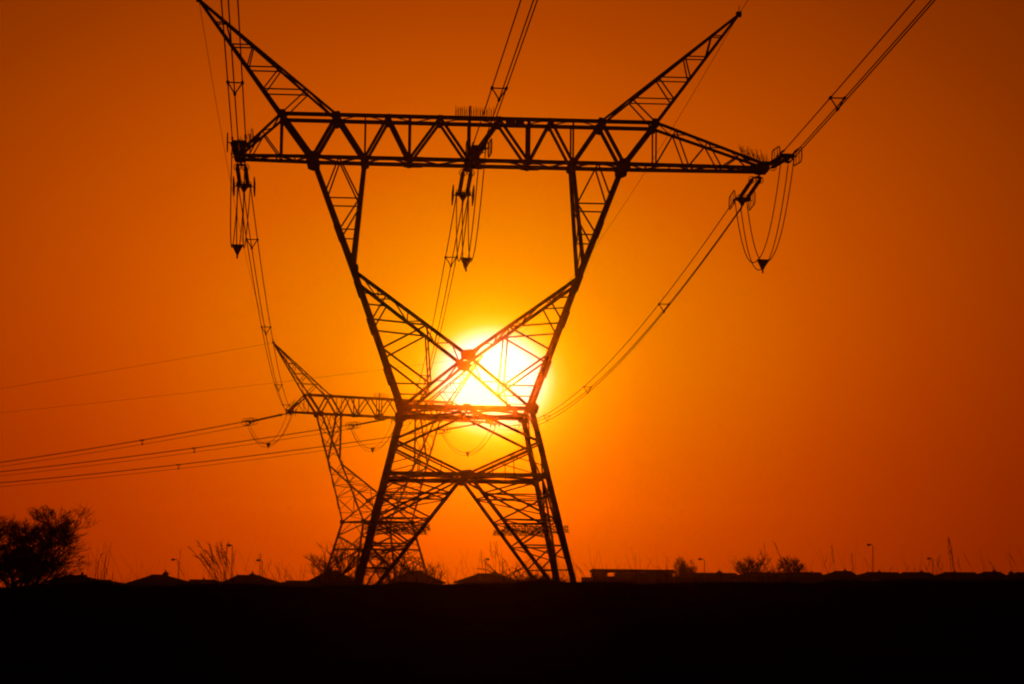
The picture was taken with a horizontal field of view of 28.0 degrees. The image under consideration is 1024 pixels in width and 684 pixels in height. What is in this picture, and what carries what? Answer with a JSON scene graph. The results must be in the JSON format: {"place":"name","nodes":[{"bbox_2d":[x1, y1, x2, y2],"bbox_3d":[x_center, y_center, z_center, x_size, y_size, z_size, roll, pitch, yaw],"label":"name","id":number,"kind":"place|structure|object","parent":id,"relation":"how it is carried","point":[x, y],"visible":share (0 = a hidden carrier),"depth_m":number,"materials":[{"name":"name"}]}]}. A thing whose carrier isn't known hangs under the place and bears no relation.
{"place":"outdoors","nodes":[
{"label":"outdoors","id":0,"kind":"place"},
{"bbox_2d":[45,572,109,583],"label":"house","id":1,"kind":"structure","parent":0,"point":[78,577],"depth_m":170.06,"materials":[{"name":"paint"}]},
{"bbox_2d":[0,579,1023,683],"bbox_3d":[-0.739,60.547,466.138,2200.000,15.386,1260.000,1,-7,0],"label":"ground","id":2,"kind":"structure","parent":0,"point":[104,649],"depth_m":37.42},
{"bbox_2d":[0,501,96,587],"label":"bare tree","id":3,"kind":"object","parent":2,"relation":"on","point":[24,561],"visible":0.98,"depth_m":137.65,"materials":[{"name":"black plant"}]},
{"bbox_2d":[86,543,111,588],"bbox_3d":[-11.088,6.040,55.608,0.644,1.325,0.864,1,-7,0],"label":"tall grass clump","id":4,"kind":"object","parent":2,"relation":"on","point":[101,568],"visible":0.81,"depth_m":55.55,"materials":[{"name":"black plant"}]},
{"bbox_2d":[104,580,130,585],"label":"house","id":5,"kind":"structure","parent":2,"relation":"on","point":[113,582],"depth_m":216.40,"materials":[{"name":"paint"}]},
{"bbox_2d":[127,570,194,585],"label":"house","id":6,"kind":"structure","parent":2,"relation":"on","point":[162,577],"depth_m":225.48,"materials":[{"name":"paint"}]},
{"bbox_2d":[189,577,220,583],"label":"house","id":7,"kind":"structure","parent":2,"relation":"on","point":[204,580],"depth_m":250.62,"materials":[{"name":"paint"}]},
{"bbox_2d":[188,540,235,586],"bbox_3d":[-8.438,6.197,57.677,1.437,1.347,1.032,1,-7,0],"label":"tall grass clump","id":8,"kind":"object","parent":2,"relation":"on","point":[216,562],"visible":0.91,"depth_m":57.63,"materials":[{"name":"black plant"}]},
{"bbox_2d":[227,544,232,577],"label":"street lamp","id":9,"kind":"object","parent":2,"relation":"on","point":[228,545],"visible":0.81,"depth_m":238.68,"materials":[{"name":"metal"}]},
{"bbox_2d":[220,572,282,585],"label":"house","id":10,"kind":"structure","parent":2,"relation":"on","point":[252,579],"depth_m":225.71,"materials":[{"name":"paint"}]},
{"bbox_2d":[280,580,309,586],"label":"house","id":11,"kind":"structure","parent":2,"relation":"on","point":[293,584],"depth_m":239.26,"materials":[{"name":"paint"}]},
{"bbox_2d":[307,571,354,586],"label":"house","id":12,"kind":"structure","parent":2,"relation":"on","point":[344,579],"depth_m":204.04,"materials":[{"name":"paint"}]},
{"bbox_2d":[304,539,376,585],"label":"bare tree","id":13,"kind":"object","parent":2,"relation":"on","point":[339,566],"visible":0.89,"depth_m":196.91,"materials":[{"name":"black plant"}]},
{"bbox_2d":[310,550,374,584],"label":"bare tree","id":14,"kind":"object","parent":2,"relation":"on","point":[338,563],"visible":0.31,"depth_m":233.31,"materials":[{"name":"black plant"}]},
{"bbox_2d":[272,340,492,584],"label":"lattice pylon","id":15,"kind":"object","parent":2,"relation":"on","point":[336,414],"visible":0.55,"depth_m":263.98,"materials":[{"name":"metal"}]},
{"bbox_2d":[0,343,268,388],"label":"earth wire","id":16,"kind":"object","parent":15,"relation":"attached to","point":[129,367],"visible":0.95,"depth_m":265.69,"materials":[{"name":"metal"}]},
{"bbox_2d":[2,361,446,412],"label":"earth wire","id":17,"kind":"object","parent":15,"relation":"attached to","point":[217,389],"visible":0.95,"depth_m":284.68,"materials":[{"name":"metal"}]},
{"bbox_2d":[242,413,285,425],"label":"insulator string","id":18,"kind":"object","parent":15,"relation":"attached to","point":[253,420],"visible":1,"depth_m":261.69,"materials":[{"name":"metal"}]},
{"bbox_2d":[0,422,242,466],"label":"conductor bundle","id":19,"kind":"object","parent":18,"relation":"attached to","point":[141,440],"visible":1,"depth_m":266.97,"materials":[{"name":"metal"}]},
{"bbox_2d":[246,412,293,448],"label":"jumper loop","id":20,"kind":"object","parent":18,"relation":"hanging from","point":[268,444],"visible":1,"depth_m":257.87,"materials":[{"name":"metal"}]},
{"bbox_2d":[286,409,295,415],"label":"insulator string","id":21,"kind":"object","parent":15,"relation":"attached to","point":[290,412],"visible":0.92,"depth_m":254.98,"materials":[{"name":"metal"}]},
{"bbox_2d":[345,418,390,429],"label":"insulator string","id":22,"kind":"object","parent":15,"relation":"attached to","point":[357,424],"visible":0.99,"depth_m":268.43,"materials":[{"name":"metal"}]},
{"bbox_2d":[0,425,347,475],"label":"conductor bundle","id":23,"kind":"object","parent":22,"relation":"hanging from","point":[193,448],"visible":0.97,"depth_m":276.22,"materials":[{"name":"metal"}]},
{"bbox_2d":[349,421,393,452],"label":"jumper loop","id":24,"kind":"object","parent":22,"relation":"hanging from","point":[372,449],"visible":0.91,"depth_m":264.78,"materials":[{"name":"metal"}]},
{"bbox_2d":[438,423,481,433],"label":"insulator string","id":25,"kind":"object","parent":15,"relation":"attached to","point":[447,429],"visible":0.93,"depth_m":274.49,"materials":[{"name":"metal"}]},
{"bbox_2d":[0,431,434,486],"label":"conductor bundle","id":26,"kind":"object","parent":25,"relation":"hanging from","point":[202,461],"visible":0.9,"depth_m":284.84,"materials":[{"name":"metal"}]},
{"bbox_2d":[440,425,496,456],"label":"jumper loop","id":27,"kind":"object","parent":25,"relation":"hanging from","point":[467,454],"visible":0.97,"depth_m":271.11,"materials":[{"name":"metal"}]},
{"bbox_2d":[490,421,499,427],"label":"insulator string","id":28,"kind":"object","parent":15,"relation":"attached to","point":[492,424],"visible":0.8,"depth_m":268.18,"materials":[{"name":"metal"}]},
{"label":"insulator string","id":29,"kind":"object","parent":15,"relation":"hanging from","visible":0},
{"bbox_2d":[393,198,467,430],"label":"conductor bundle","id":30,"kind":"object","parent":29,"relation":"hanging from","point":[452,257],"visible":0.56,"depth_m":133.83,"materials":[{"name":"metal"}]},
{"bbox_2d":[368,548,440,584],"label":"bare tree","id":31,"kind":"object","parent":2,"relation":"on","point":[396,572],"visible":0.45,"depth_m":231.82,"materials":[{"name":"black plant"}]},
{"bbox_2d":[387,570,445,584],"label":"house","id":32,"kind":"structure","parent":2,"relation":"on","point":[417,574],"depth_m":205.29,"materials":[{"name":"paint"}]},
{"bbox_2d":[395,550,446,579],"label":"bare tree","id":33,"kind":"object","parent":2,"relation":"on","point":[432,569],"visible":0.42,"depth_m":223.55,"materials":[{"name":"black plant"}]},
{"bbox_2d":[196,0,768,584],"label":"lattice pylon","id":34,"kind":"object","parent":2,"relation":"on","point":[410,408],"visible":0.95,"depth_m":111.36,"materials":[{"name":"metal"}]},
{"bbox_2d":[199,3,271,339],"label":"earth wire","id":35,"kind":"object","parent":34,"relation":"attached to","point":[222,139],"visible":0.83,"depth_m":134.81,"materials":[{"name":"metal"}]},
{"bbox_2d":[227,132,250,157],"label":"insulator string","id":36,"kind":"object","parent":34,"relation":"attached to","point":[241,146],"visible":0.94,"depth_m":105.85,"materials":[{"name":"metal"}]},
{"bbox_2d":[221,0,245,148],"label":"conductor bundle","id":37,"kind":"object","parent":36,"relation":"attached to","point":[234,82],"visible":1,"depth_m":94.28,"materials":[{"name":"metal"}]},
{"bbox_2d":[230,140,250,257],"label":"jumper loop","id":38,"kind":"object","parent":36,"relation":"hanging from","point":[236,247],"visible":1,"depth_m":107.22,"materials":[{"name":"metal"}]},
{"bbox_2d":[233,162,255,197],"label":"insulator string","id":39,"kind":"object","parent":34,"relation":"attached to","point":[247,184],"visible":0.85,"depth_m":115.47,"materials":[{"name":"metal"}]},
{"bbox_2d":[239,189,292,415],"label":"conductor bundle","id":40,"kind":"object","parent":39,"relation":"hanging from","point":[251,246],"visible":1,"depth_m":143.08,"materials":[{"name":"metal"}]},
{"bbox_2d":[451,169,474,206],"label":"insulator string","id":41,"kind":"object","parent":34,"relation":"hanging from","point":[461,194],"visible":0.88,"depth_m":116.20,"materials":[{"name":"metal"}]},
{"bbox_2d":[463,137,491,162],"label":"insulator string","id":42,"kind":"object","parent":34,"relation":"attached to","point":[477,148],"visible":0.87,"depth_m":106.79,"materials":[{"name":"metal"}]},
{"bbox_2d":[456,145,486,271],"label":"jumper loop","id":43,"kind":"object","parent":42,"relation":"hanging from","point":[466,261],"visible":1,"depth_m":108.12,"materials":[{"name":"metal"}]},
{"bbox_2d":[474,0,537,152],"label":"conductor bundle","id":44,"kind":"object","parent":42,"relation":"attached to","point":[501,94],"visible":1,"depth_m":94.17,"materials":[{"name":"metal"}]},
{"bbox_2d":[488,25,732,354],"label":"earth wire","id":45,"kind":"object","parent":34,"relation":"attached to","point":[653,158],"visible":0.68,"depth_m":136.85,"materials":[{"name":"metal"}]},
{"bbox_2d":[729,175,763,211],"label":"insulator string","id":46,"kind":"object","parent":34,"relation":"attached to","point":[741,199],"visible":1,"depth_m":116.94,"materials":[{"name":"metal"}]},
{"bbox_2d":[493,202,738,430],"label":"conductor bundle","id":47,"kind":"object","parent":46,"relation":"hanging from","point":[682,287],"visible":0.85,"depth_m":147.93,"materials":[{"name":"metal"}]},
{"bbox_2d":[761,146,801,170],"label":"insulator string","id":48,"kind":"object","parent":34,"relation":"attached to","point":[775,162],"visible":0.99,"depth_m":107.64,"materials":[{"name":"metal"}]},
{"bbox_2d":[735,154,794,272],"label":"jumper loop","id":49,"kind":"object","parent":48,"relation":"hanging from","point":[762,263],"visible":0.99,"depth_m":109.83,"materials":[{"name":"metal"}]},
{"bbox_2d":[784,0,934,161],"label":"conductor bundle","id":50,"kind":"object","parent":48,"relation":"attached to","point":[840,104],"visible":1,"depth_m":94.29,"materials":[{"name":"metal"}]},
{"bbox_2d":[454,570,520,583],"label":"house","id":51,"kind":"structure","parent":2,"relation":"on","point":[485,576],"depth_m":215.53,"materials":[{"name":"paint"}]},
{"bbox_2d":[479,541,518,587],"bbox_3d":[-0.347,6.143,56.564,1.102,1.365,0.654,1,-7,0],"label":"tall grass clump","id":52,"kind":"object","parent":2,"relation":"on","point":[495,560],"visible":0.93,"depth_m":56.52,"materials":[{"name":"black plant"}]},
{"bbox_2d":[474,558,532,578],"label":"bare tree","id":53,"kind":"object","parent":2,"relation":"on","point":[521,568],"visible":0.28,"depth_m":228.90,"materials":[{"name":"black plant"}]},
{"bbox_2d":[0,543,1023,628],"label":"grass","id":54,"kind":"structure","parent":2,"relation":"on","point":[505,583],"depth_m":50.76,"materials":[{"name":"black plant"}]},
{"bbox_2d":[491,566,567,583],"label":"bare tree","id":55,"kind":"object","parent":2,"relation":"on","point":[528,578],"visible":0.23,"depth_m":213.27,"materials":[{"name":"black plant"}]},
{"bbox_2d":[572,549,640,582],"bbox_3d":[2.631,6.253,57.686,2.006,1.036,0.925,1,-7,0],"label":"tall grass clump","id":56,"kind":"object","parent":2,"relation":"on","point":[618,572],"visible":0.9,"depth_m":57.42,"materials":[{"name":"black plant"}]},
{"bbox_2d":[581,569,673,583],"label":"flat roofed building","id":57,"kind":"structure","parent":2,"relation":"on","point":[652,575],"depth_m":233.48,"materials":[{"name":"paint"}]},
{"bbox_2d":[673,556,696,575],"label":"bare tree","id":58,"kind":"object","parent":2,"relation":"on","point":[683,570],"visible":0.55,"depth_m":307.03,"materials":[{"name":"black plant"}]},
{"bbox_2d":[673,570,743,582],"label":"house","id":59,"kind":"structure","parent":2,"relation":"on","point":[717,578],"depth_m":288.67,"materials":[{"name":"paint"}]},
{"bbox_2d":[731,549,771,573],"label":"bare tree","id":60,"kind":"object","parent":2,"relation":"on","point":[747,568],"visible":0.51,"depth_m":318.19,"materials":[{"name":"black plant"}]},
{"bbox_2d":[739,572,790,581],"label":"house","id":61,"kind":"structure","parent":2,"relation":"on","point":[752,576],"depth_m":298.46,"materials":[{"name":"paint"}]},
{"bbox_2d":[761,540,792,584],"bbox_3d":[7.334,6.123,56.936,0.975,1.253,0.489,1,-7,0],"label":"tall grass clump","id":62,"kind":"object","parent":2,"relation":"on","point":[780,564],"visible":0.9,"depth_m":56.91,"materials":[{"name":"black plant"}]},
{"bbox_2d":[754,555,812,572],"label":"bush","id":63,"kind":"object","parent":2,"relation":"on","point":[795,568],"visible":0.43,"depth_m":316.38,"materials":[{"name":"black plant"}]},
{"bbox_2d":[780,572,826,582],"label":"house","id":64,"kind":"structure","parent":2,"relation":"on","point":[817,576],"depth_m":284.01,"materials":[{"name":"paint"}]},
{"bbox_2d":[824,569,855,580],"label":"house","id":65,"kind":"structure","parent":2,"relation":"on","point":[839,574],"depth_m":289.55,"materials":[{"name":"paint"}]},
{"bbox_2d":[820,545,868,585],"bbox_3d":[9.385,6.221,57.707,1.523,1.278,0.841,1,-7,0],"label":"tall grass clump","id":66,"kind":"object","parent":2,"relation":"on","point":[844,568],"visible":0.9,"depth_m":57.78,"materials":[{"name":"black plant"}]},
{"bbox_2d":[851,570,904,580],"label":"house","id":67,"kind":"structure","parent":2,"relation":"on","point":[881,575],"depth_m":284.69,"materials":[{"name":"paint"}]},
{"bbox_2d":[900,570,932,579],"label":"house","id":68,"kind":"structure","parent":2,"relation":"on","point":[921,574],"depth_m":300.75,"materials":[{"name":"paint"}]},
{"bbox_2d":[925,572,976,580],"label":"house","id":69,"kind":"structure","parent":2,"relation":"on","point":[945,575],"depth_m":290.16,"materials":[{"name":"paint"}]},
{"bbox_2d":[965,569,1012,580],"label":"house","id":70,"kind":"structure","parent":2,"relation":"on","point":[993,575],"depth_m":284.44,"materials":[{"name":"paint"}]},
{"bbox_2d":[1007,570,1023,579],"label":"house","id":71,"kind":"structure","parent":2,"relation":"on","point":[1013,575],"depth_m":290.10,"materials":[{"name":"paint"}]},
{"bbox_2d":[0,0,1023,587],"label":"sky","id":72,"kind":"structure","parent":0,"point":[861,388],"materials":[{"name":"orange"}]},
{"bbox_2d":[948,538,955,578],"bbox_3d":[12.159,6.033,56.969,0.224,1.256,0.297,1,-7,0],"label":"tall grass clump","id":73,"kind":"object","parent":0,"point":[949,551],"visible":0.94,"depth_m":56.92,"materials":[{"name":"black plant"}]}
]}

